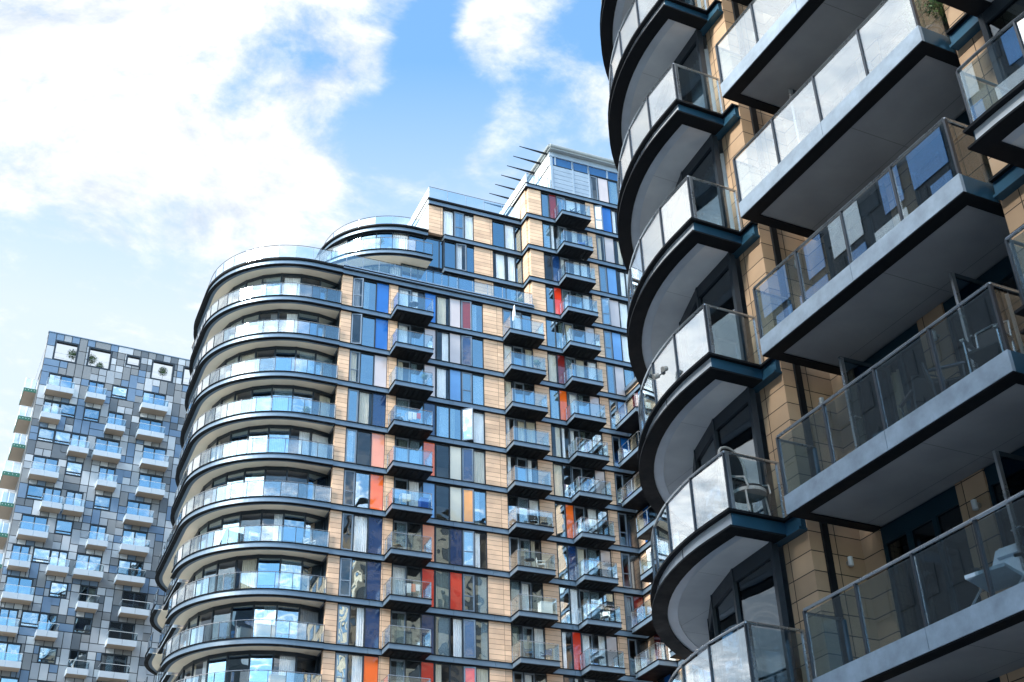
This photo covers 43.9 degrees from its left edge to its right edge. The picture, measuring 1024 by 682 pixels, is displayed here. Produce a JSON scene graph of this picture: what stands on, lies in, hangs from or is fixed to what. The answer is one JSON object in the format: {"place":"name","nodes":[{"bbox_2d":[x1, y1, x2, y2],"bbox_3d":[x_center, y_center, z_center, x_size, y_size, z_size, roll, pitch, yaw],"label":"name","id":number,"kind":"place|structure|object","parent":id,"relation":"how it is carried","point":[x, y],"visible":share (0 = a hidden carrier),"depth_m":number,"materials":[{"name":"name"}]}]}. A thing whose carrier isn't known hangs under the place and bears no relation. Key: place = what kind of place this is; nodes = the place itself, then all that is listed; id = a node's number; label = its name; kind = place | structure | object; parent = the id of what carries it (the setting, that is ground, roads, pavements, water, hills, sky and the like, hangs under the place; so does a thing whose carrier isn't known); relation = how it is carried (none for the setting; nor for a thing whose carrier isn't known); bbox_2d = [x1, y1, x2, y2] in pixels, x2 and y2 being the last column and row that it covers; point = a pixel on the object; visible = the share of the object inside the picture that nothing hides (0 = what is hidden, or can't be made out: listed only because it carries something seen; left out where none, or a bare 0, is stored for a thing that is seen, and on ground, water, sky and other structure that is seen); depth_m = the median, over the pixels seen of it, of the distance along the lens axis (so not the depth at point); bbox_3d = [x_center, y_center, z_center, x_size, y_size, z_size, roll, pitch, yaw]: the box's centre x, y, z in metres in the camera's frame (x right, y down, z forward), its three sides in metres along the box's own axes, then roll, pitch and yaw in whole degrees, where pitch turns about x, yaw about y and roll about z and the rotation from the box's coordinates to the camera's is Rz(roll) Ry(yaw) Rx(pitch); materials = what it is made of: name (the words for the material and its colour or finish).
{"place":"outdoors","nodes":[
{"label":"outdoors","id":0,"kind":"place"},
{"bbox_2d":[0,331,189,681],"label":"apartment building","id":1,"kind":"structure","parent":0,"point":[88,482],"depth_m":115.08,"materials":[{"name":"grey"}]},
{"bbox_2d":[4,575,32,597],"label":"balcony door","id":2,"kind":"structure","parent":1,"relation":"in","point":[13,580],"depth_m":109.30,"materials":[{"name":"blue glass"}]},
{"bbox_2d":[108,621,134,639],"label":"balcony door","id":3,"kind":"structure","parent":1,"relation":"in","point":[115,626],"depth_m":111.23,"materials":[{"name":"black glass"}]},
{"bbox_2d":[121,591,147,608],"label":"balcony door","id":4,"kind":"structure","parent":1,"relation":"in","point":[128,595],"depth_m":113.07,"materials":[{"name":"black glass"}]},
{"bbox_2d":[0,0,617,526],"label":"sky","id":5,"kind":"structure","parent":0,"point":[146,146],"materials":[{"name":"blue"}]},
{"bbox_2d":[600,0,1023,681],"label":"apartment building","id":6,"kind":"structure","parent":0,"point":[820,220],"depth_m":21.66,"materials":[{"name":"beige brick"}]},
{"bbox_2d":[654,29,716,123],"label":"window","id":7,"kind":"structure","parent":6,"relation":"in","point":[697,89],"depth_m":27.66,"materials":[{"name":"clear glass"}]},
{"bbox_2d":[666,134,734,241],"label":"window","id":8,"kind":"structure","parent":6,"relation":"in","point":[713,203],"depth_m":26.11,"materials":[{"name":"clear glass"}]},
{"bbox_2d":[678,252,749,374],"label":"window","id":9,"kind":"structure","parent":6,"relation":"in","point":[720,288],"depth_m":24.64,"materials":[{"name":"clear glass"}]},
{"bbox_2d":[692,387,772,527],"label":"window","id":10,"kind":"structure","parent":6,"relation":"in","point":[737,427],"depth_m":23.29,"materials":[{"name":"clear glass"}]},
{"bbox_2d":[717,446,770,514],"bbox_3d":[3.966,2.352,21.638,0.696,1.471,0.676,21,-39,-32],"label":"wicker chair","id":11,"kind":"object","parent":6,"relation":"on","point":[747,493],"visible":0.81,"depth_m":21.56,"materials":[{"name":"grey"}]},
{"bbox_2d":[707,542,802,681],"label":"window","id":12,"kind":"structure","parent":6,"relation":"in","point":[752,590],"depth_m":21.54,"materials":[{"name":"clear glass"}]},
{"bbox_2d":[788,88,833,143],"bbox_3d":[5.797,-3.798,23.967,1.040,2.180,0.172,13,-35,-23],"label":"door","id":13,"kind":"structure","parent":6,"relation":"in","point":[804,106],"depth_m":24.22,"materials":[{"name":"glass"}]},
{"bbox_2d":[820,61,859,102],"bbox_3d":[6.305,-3.806,24.371,0.110,2.695,1.890,13,-35,-23],"label":"window","id":14,"kind":"structure","parent":6,"relation":"in","point":[849,79],"depth_m":24.60,"materials":[{"name":"clear glass"}]},
{"bbox_2d":[823,183,893,278],"bbox_3d":[6.387,-1.268,22.783,0.110,2.695,1.890,13,-35,-23],"label":"window","id":15,"kind":"structure","parent":6,"relation":"in","point":[871,219],"depth_m":23.20,"materials":[{"name":"clear glass"}]},
{"bbox_2d":[838,356,899,448],"bbox_3d":[5.948,1.292,20.813,1.040,2.180,0.172,13,-35,-23],"label":"door","id":16,"kind":"structure","parent":6,"relation":"in","point":[865,419],"depth_m":20.99,"materials":[{"name":"glass"}]},
{"bbox_2d":[864,323,927,418],"bbox_3d":[6.593,1.299,21.247,0.385,2.695,1.890,13,-35,-23],"label":"window","id":17,"kind":"structure","parent":6,"relation":"in","point":[909,359],"depth_m":21.36,"materials":[{"name":"black glass"}]},
{"bbox_2d":[877,0,949,59],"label":"window","id":18,"kind":"structure","parent":6,"relation":"in","point":[896,32],"depth_m":23.48,"materials":[{"name":"clear glass"}]},
{"bbox_2d":[898,374,944,416],"bbox_3d":[6.229,1.032,19.105,0.560,0.897,0.604,2,-32,-6],"label":"garden chair","id":19,"kind":"object","parent":6,"relation":"on","point":[921,390],"visible":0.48,"depth_m":19.01,"materials":[{"name":"black fabric"}]},
{"bbox_2d":[899,0,947,34],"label":"topiary plant","id":20,"kind":"object","parent":6,"relation":"on","point":[927,21],"visible":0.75,"depth_m":20.55,"materials":[{"name":"green plant"}]},
{"bbox_2d":[880,486,981,637],"bbox_3d":[6.551,3.807,19.606,0.110,2.695,1.890,13,-35,-23],"label":"window","id":21,"kind":"structure","parent":6,"relation":"in","point":[942,565],"depth_m":19.82,"materials":[{"name":"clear glass"}]},
{"bbox_2d":[921,361,965,395],"bbox_3d":[6.378,0.698,18.530,0.604,0.845,0.560,-15,-34,19],"label":"garden chair","id":22,"kind":"object","parent":6,"relation":"on","point":[935,387],"visible":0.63,"depth_m":18.42,"materials":[{"name":"grey metal"}]},
{"bbox_2d":[908,111,992,206],"bbox_3d":[7.525,-2.538,20.813,0.110,2.695,2.320,13,-35,-23],"label":"window","id":23,"kind":"structure","parent":6,"relation":"in","point":[933,166],"depth_m":21.51,"materials":[{"name":"blue glass"}]},
{"bbox_2d":[943,256,1023,375],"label":"window","id":24,"kind":"structure","parent":6,"relation":"in","point":[1002,271],"depth_m":20.00,"materials":[{"name":"black glass"}]},
{"bbox_2d":[948,272,1020,370],"bbox_3d":[7.105,0.001,18.809,1.040,2.180,0.172,13,-35,-23],"label":"door","id":25,"kind":"structure","parent":6,"relation":"in","point":[978,313],"depth_m":19.07,"materials":[{"name":"glass"}]},
{"bbox_2d":[959,320,1015,372],"bbox_3d":[6.699,0.108,17.801,0.560,1.053,0.604,-28,-41,35],"label":"garden chair","id":26,"kind":"object","parent":6,"relation":"on","point":[990,344],"visible":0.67,"depth_m":17.82,"materials":[{"name":"metal"}]},
{"bbox_2d":[977,0,1023,96],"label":"window","id":27,"kind":"structure","parent":6,"relation":"in","point":[1005,53],"depth_m":18.80,"materials":[{"name":"clear glass"}]},
{"bbox_2d":[984,446,1023,585],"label":"window","id":28,"kind":"structure","parent":6,"relation":"in","point":[994,486],"depth_m":18.74,"materials":[{"name":"black glass"}]},
{"bbox_2d":[992,450,1023,570],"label":"door","id":29,"kind":"structure","parent":6,"relation":"in","point":[1010,467],"depth_m":17.39,"materials":[{"name":"glass"}]},
{"bbox_2d":[964,543,1023,605],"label":"chair","id":30,"kind":"object","parent":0,"point":[1006,570],"visible":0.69,"depth_m":16.62,"materials":[{"name":"plastic"}]},
{"label":"ground","id":31,"kind":"structure","parent":0,"visible":0},
{"bbox_2d":[144,143,710,681],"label":"apartment building","id":32,"kind":"structure","parent":31,"relation":"on","point":[494,447],"depth_m":84.86,"materials":[{"name":"brick"}]},
{"bbox_2d":[157,601,320,673],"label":"window","id":33,"kind":"structure","parent":32,"relation":"in","point":[243,611],"depth_m":76.15,"materials":[{"name":"clear glass"}]},
{"bbox_2d":[162,554,322,629],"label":"window","id":34,"kind":"structure","parent":32,"relation":"in","point":[260,562],"depth_m":77.43,"materials":[{"name":"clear glass"}]},
{"bbox_2d":[173,650,317,681],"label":"window","id":35,"kind":"structure","parent":32,"relation":"in","point":[219,662],"depth_m":74.48,"materials":[{"name":"clear glass"}]},
{"bbox_2d":[184,509,325,556],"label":"window","id":36,"kind":"structure","parent":32,"relation":"in","point":[289,518],"depth_m":79.13,"materials":[{"name":"clear glass"}]},
{"bbox_2d":[191,466,327,510],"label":"window","id":37,"kind":"structure","parent":32,"relation":"in","point":[313,477],"depth_m":80.90,"materials":[{"name":"blue glass"}]},
{"bbox_2d":[197,424,329,467],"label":"window","id":38,"kind":"structure","parent":32,"relation":"in","point":[277,444],"depth_m":82.34,"materials":[{"name":"clear glass"}]},
{"bbox_2d":[203,385,332,425],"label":"window","id":39,"kind":"structure","parent":32,"relation":"in","point":[264,403],"depth_m":83.90,"materials":[{"name":"clear glass"}]},
{"bbox_2d":[210,346,334,384],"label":"window","id":40,"kind":"structure","parent":32,"relation":"in","point":[313,367],"depth_m":85.56,"materials":[{"name":"clear glass"}]},
{"bbox_2d":[214,309,336,346],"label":"window","id":41,"kind":"structure","parent":32,"relation":"in","point":[300,326],"depth_m":87.05,"materials":[{"name":"clear glass"}]},
{"bbox_2d":[219,273,338,308],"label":"window","id":42,"kind":"structure","parent":32,"relation":"in","point":[272,288],"depth_m":88.70,"materials":[{"name":"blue glass"}]},
{"bbox_2d":[334,652,378,681],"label":"window","id":43,"kind":"structure","parent":32,"relation":"in","point":[366,667],"depth_m":75.04,"materials":[{"name":"multicoloured glass"}]},
{"bbox_2d":[336,603,379,647],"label":"window","id":44,"kind":"structure","parent":32,"relation":"in","point":[368,635],"depth_m":76.41,"materials":[{"name":"blue glass"}]},
{"bbox_2d":[338,557,381,599],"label":"window","id":45,"kind":"structure","parent":32,"relation":"in","point":[373,568],"depth_m":78.00,"materials":[{"name":"blue glass"}]},
{"bbox_2d":[340,512,382,553],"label":"window","id":46,"kind":"structure","parent":32,"relation":"in","point":[371,527],"depth_m":79.57,"materials":[{"name":"blue glass"}]},
{"bbox_2d":[342,469,383,509],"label":"window","id":47,"kind":"structure","parent":32,"relation":"in","point":[376,481],"depth_m":81.16,"materials":[{"name":"multicoloured glass"}]},
{"bbox_2d":[344,428,384,467],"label":"window","id":48,"kind":"structure","parent":32,"relation":"in","point":[377,440],"depth_m":82.70,"materials":[{"name":"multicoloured glass"}]},
{"bbox_2d":[346,388,385,426],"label":"window","id":49,"kind":"structure","parent":32,"relation":"in","point":[378,406],"depth_m":84.33,"materials":[{"name":"blue glass"}]},
{"bbox_2d":[348,350,386,387],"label":"window","id":50,"kind":"structure","parent":32,"relation":"in","point":[379,378],"depth_m":85.87,"materials":[{"name":"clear glass"}]},
{"bbox_2d":[350,313,387,349],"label":"window","id":51,"kind":"structure","parent":32,"relation":"in","point":[380,325],"depth_m":87.52,"materials":[{"name":"blue glass"}]},
{"bbox_2d":[352,277,389,312],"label":"window","id":52,"kind":"structure","parent":32,"relation":"in","point":[382,290],"depth_m":89.03,"materials":[{"name":"blue glass"}]},
{"bbox_2d":[321,232,442,269],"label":"window","id":53,"kind":"structure","parent":32,"relation":"in","point":[437,262],"depth_m":94.75,"materials":[{"name":"blue glass"}]},
{"bbox_2d":[389,658,433,681],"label":"window","id":54,"kind":"structure","parent":32,"relation":"in","point":[426,669],"depth_m":76.26,"materials":[{"name":"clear glass"}]},
{"bbox_2d":[390,610,433,653],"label":"window","id":55,"kind":"structure","parent":32,"relation":"in","point":[426,620],"depth_m":77.67,"materials":[{"name":"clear glass"}]},
{"bbox_2d":[391,564,434,606],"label":"window","id":56,"kind":"structure","parent":32,"relation":"in","point":[398,571],"depth_m":79.22,"materials":[{"name":"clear glass"}]},
{"bbox_2d":[392,519,434,561],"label":"window","id":57,"kind":"structure","parent":32,"relation":"in","point":[427,530],"depth_m":80.87,"materials":[{"name":"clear glass"}]},
{"bbox_2d":[393,477,434,517],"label":"window","id":58,"kind":"structure","parent":32,"relation":"in","point":[427,487],"depth_m":82.62,"materials":[{"name":"blue glass"}]},
{"bbox_2d":[394,436,434,475],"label":"window","id":59,"kind":"structure","parent":32,"relation":"in","point":[404,454],"depth_m":84.05,"materials":[{"name":"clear glass"}]},
{"bbox_2d":[395,397,435,434],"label":"window","id":60,"kind":"structure","parent":32,"relation":"in","point":[405,402],"depth_m":85.68,"materials":[{"name":"clear glass"}]},
{"bbox_2d":[396,359,435,396],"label":"window","id":61,"kind":"structure","parent":32,"relation":"in","point":[428,368],"depth_m":87.24,"materials":[{"name":"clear glass"}]},
{"bbox_2d":[397,322,435,358],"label":"window","id":62,"kind":"structure","parent":32,"relation":"in","point":[401,334],"depth_m":88.81,"materials":[{"name":"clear glass"}]},
{"bbox_2d":[398,287,435,322],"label":"window","id":63,"kind":"structure","parent":32,"relation":"in","point":[402,298],"depth_m":90.45,"materials":[{"name":"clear glass"}]},
{"bbox_2d":[401,263,474,291],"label":"window","id":64,"kind":"structure","parent":32,"relation":"in","point":[417,274],"depth_m":93.60,"materials":[{"name":"blue glass"}]},
{"bbox_2d":[442,208,473,239],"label":"window","id":65,"kind":"structure","parent":32,"relation":"in","point":[450,220],"depth_m":97.26,"materials":[{"name":"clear glass"}]},
{"bbox_2d":[443,240,473,272],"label":"window","id":66,"kind":"structure","parent":32,"relation":"in","point":[452,253],"depth_m":95.55,"materials":[{"name":"blue glass"}]},
{"bbox_2d":[436,295,482,331],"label":"window","id":67,"kind":"structure","parent":32,"relation":"in","point":[461,313],"depth_m":91.23,"materials":[{"name":"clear glass"}]},
{"bbox_2d":[436,330,483,367],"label":"window","id":68,"kind":"structure","parent":32,"relation":"in","point":[456,348],"depth_m":89.62,"materials":[{"name":"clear glass"}]},
{"bbox_2d":[436,366,483,404],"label":"window","id":69,"kind":"structure","parent":32,"relation":"in","point":[455,377],"depth_m":88.16,"materials":[{"name":"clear glass"}]},
{"bbox_2d":[435,404,484,443],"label":"window","id":70,"kind":"structure","parent":32,"relation":"in","point":[446,415],"depth_m":86.61,"materials":[{"name":"clear glass"}]},
{"bbox_2d":[435,443,485,483],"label":"window","id":71,"kind":"structure","parent":32,"relation":"in","point":[465,464],"depth_m":85.06,"materials":[{"name":"clear glass"}]},
{"bbox_2d":[435,483,486,525],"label":"window","id":72,"kind":"structure","parent":32,"relation":"in","point":[463,502],"depth_m":83.39,"materials":[{"name":"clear glass"}]},
{"bbox_2d":[435,526,486,568],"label":"window","id":73,"kind":"structure","parent":32,"relation":"in","point":[460,540],"depth_m":81.88,"materials":[{"name":"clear glass"}]},
{"bbox_2d":[435,569,487,612],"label":"window","id":74,"kind":"structure","parent":32,"relation":"in","point":[457,595],"depth_m":80.18,"materials":[{"name":"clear glass"}]},
{"bbox_2d":[434,615,488,659],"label":"window","id":75,"kind":"structure","parent":32,"relation":"in","point":[464,646],"depth_m":78.63,"materials":[{"name":"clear glass"}]},
{"bbox_2d":[434,662,488,681],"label":"window","id":76,"kind":"structure","parent":32,"relation":"in","point":[457,673],"depth_m":77.35,"materials":[{"name":"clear glass"}]},
{"bbox_2d":[492,220,521,251],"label":"window","id":77,"kind":"structure","parent":32,"relation":"in","point":[502,234],"depth_m":98.55,"materials":[{"name":"blue glass"}]},
{"bbox_2d":[493,251,522,282],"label":"window","id":78,"kind":"structure","parent":32,"relation":"in","point":[515,274],"depth_m":97.07,"materials":[{"name":"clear glass"}]},
{"bbox_2d":[503,343,532,369],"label":"window","id":79,"kind":"structure","parent":32,"relation":"in","point":[506,349],"depth_m":91.57,"materials":[{"name":"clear glass"}]},
{"bbox_2d":[505,416,536,445],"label":"window","id":80,"kind":"structure","parent":32,"relation":"in","point":[527,435],"depth_m":88.38,"materials":[{"name":"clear glass"}]},
{"bbox_2d":[507,495,539,524],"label":"window","id":81,"kind":"structure","parent":32,"relation":"in","point":[522,514],"depth_m":85.31,"materials":[{"name":"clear glass"}]},
{"bbox_2d":[508,536,541,571],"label":"window","id":82,"kind":"structure","parent":32,"relation":"in","point":[529,545],"depth_m":83.60,"materials":[{"name":"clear glass"}]},
{"bbox_2d":[510,579,542,614],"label":"window","id":83,"kind":"structure","parent":32,"relation":"in","point":[517,587],"depth_m":81.84,"materials":[{"name":"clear glass"}]},
{"bbox_2d":[511,624,545,661],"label":"window","id":84,"kind":"structure","parent":32,"relation":"in","point":[537,634],"depth_m":80.37,"materials":[{"name":"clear glass"}]},
{"bbox_2d":[541,192,585,218],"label":"window","id":85,"kind":"structure","parent":32,"relation":"in","point":[552,199],"depth_m":100.81,"materials":[{"name":"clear glass"}]},
{"bbox_2d":[542,222,587,248],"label":"window","id":86,"kind":"structure","parent":32,"relation":"in","point":[548,242],"depth_m":99.17,"materials":[{"name":"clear glass"}]},
{"bbox_2d":[544,253,590,280],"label":"window","id":87,"kind":"structure","parent":32,"relation":"in","point":[556,261],"depth_m":97.68,"materials":[{"name":"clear glass"}]},
{"bbox_2d":[545,285,592,313],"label":"window","id":88,"kind":"structure","parent":32,"relation":"in","point":[559,294],"depth_m":96.12,"materials":[{"name":"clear glass"}]},
{"bbox_2d":[545,318,594,348],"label":"window","id":89,"kind":"structure","parent":32,"relation":"in","point":[588,337],"depth_m":94.63,"materials":[{"name":"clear glass"}]},
{"bbox_2d":[547,352,597,383],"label":"window","id":90,"kind":"structure","parent":32,"relation":"in","point":[561,363],"depth_m":92.83,"materials":[{"name":"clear glass"}]},
{"bbox_2d":[549,388,600,419],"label":"window","id":91,"kind":"structure","parent":32,"relation":"in","point":[560,399],"depth_m":91.25,"materials":[{"name":"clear glass"}]},
{"bbox_2d":[551,425,602,457],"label":"window","id":92,"kind":"structure","parent":32,"relation":"in","point":[559,435],"depth_m":89.62,"materials":[{"name":"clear glass"}]},
{"bbox_2d":[553,463,605,496],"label":"window","id":93,"kind":"structure","parent":32,"relation":"in","point":[558,473],"depth_m":88.06,"materials":[{"name":"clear glass"}]},
{"bbox_2d":[554,502,608,537],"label":"window","id":94,"kind":"structure","parent":32,"relation":"in","point":[569,510],"depth_m":86.57,"materials":[{"name":"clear glass"}]},
{"bbox_2d":[557,543,611,580],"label":"window","id":95,"kind":"structure","parent":32,"relation":"in","point":[574,554],"depth_m":84.93,"materials":[{"name":"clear glass"}]},
{"bbox_2d":[559,586,615,623],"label":"window","id":96,"kind":"structure","parent":32,"relation":"in","point":[593,610],"depth_m":83.31,"materials":[{"name":"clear glass"}]},
{"bbox_2d":[561,630,618,669],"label":"window","id":97,"kind":"structure","parent":32,"relation":"in","point":[579,640],"depth_m":81.76,"materials":[{"name":"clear glass"}]},
{"bbox_2d":[590,175,618,204],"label":"window","id":98,"kind":"structure","parent":32,"relation":"in","point":[602,188],"depth_m":103.71,"materials":[{"name":"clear glass"}]},
{"bbox_2d":[593,205,616,232],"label":"window","id":99,"kind":"structure","parent":32,"relation":"in","point":[607,219],"depth_m":102.02,"materials":[{"name":"blue glass"}]},
{"bbox_2d":[596,235,623,264],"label":"window","id":100,"kind":"structure","parent":32,"relation":"in","point":[608,243],"depth_m":100.44,"materials":[{"name":"grey glass"}]},
{"bbox_2d":[598,265,627,296],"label":"window","id":101,"kind":"structure","parent":32,"relation":"in","point":[610,274],"depth_m":98.96,"materials":[{"name":"blue glass"}]},
{"bbox_2d":[600,297,628,328],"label":"window","id":102,"kind":"structure","parent":32,"relation":"in","point":[617,313],"depth_m":97.38,"materials":[{"name":"glass"}]},
{"bbox_2d":[603,330,629,361],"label":"window","id":103,"kind":"structure","parent":32,"relation":"in","point":[619,344],"depth_m":95.73,"materials":[{"name":"blue glass"}]},
{"bbox_2d":[606,364,634,395],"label":"window","id":104,"kind":"structure","parent":32,"relation":"in","point":[622,377],"depth_m":94.17,"materials":[{"name":"glass"}]},
{"bbox_2d":[617,512,638,547],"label":"window","id":105,"kind":"structure","parent":32,"relation":"in","point":[630,519],"depth_m":87.59,"materials":[{"name":"grey glass"}]},
{"bbox_2d":[620,552,642,588],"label":"window","id":106,"kind":"structure","parent":32,"relation":"in","point":[634,574],"depth_m":86.02,"materials":[{"name":"grey glass"}]},
{"bbox_2d":[623,594,644,630],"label":"window","id":107,"kind":"structure","parent":32,"relation":"in","point":[636,601],"depth_m":84.56,"materials":[{"name":"glass"}]},
{"bbox_2d":[627,638,648,675],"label":"window","id":108,"kind":"structure","parent":32,"relation":"in","point":[641,645],"depth_m":82.99,"materials":[{"name":"grey glass"}]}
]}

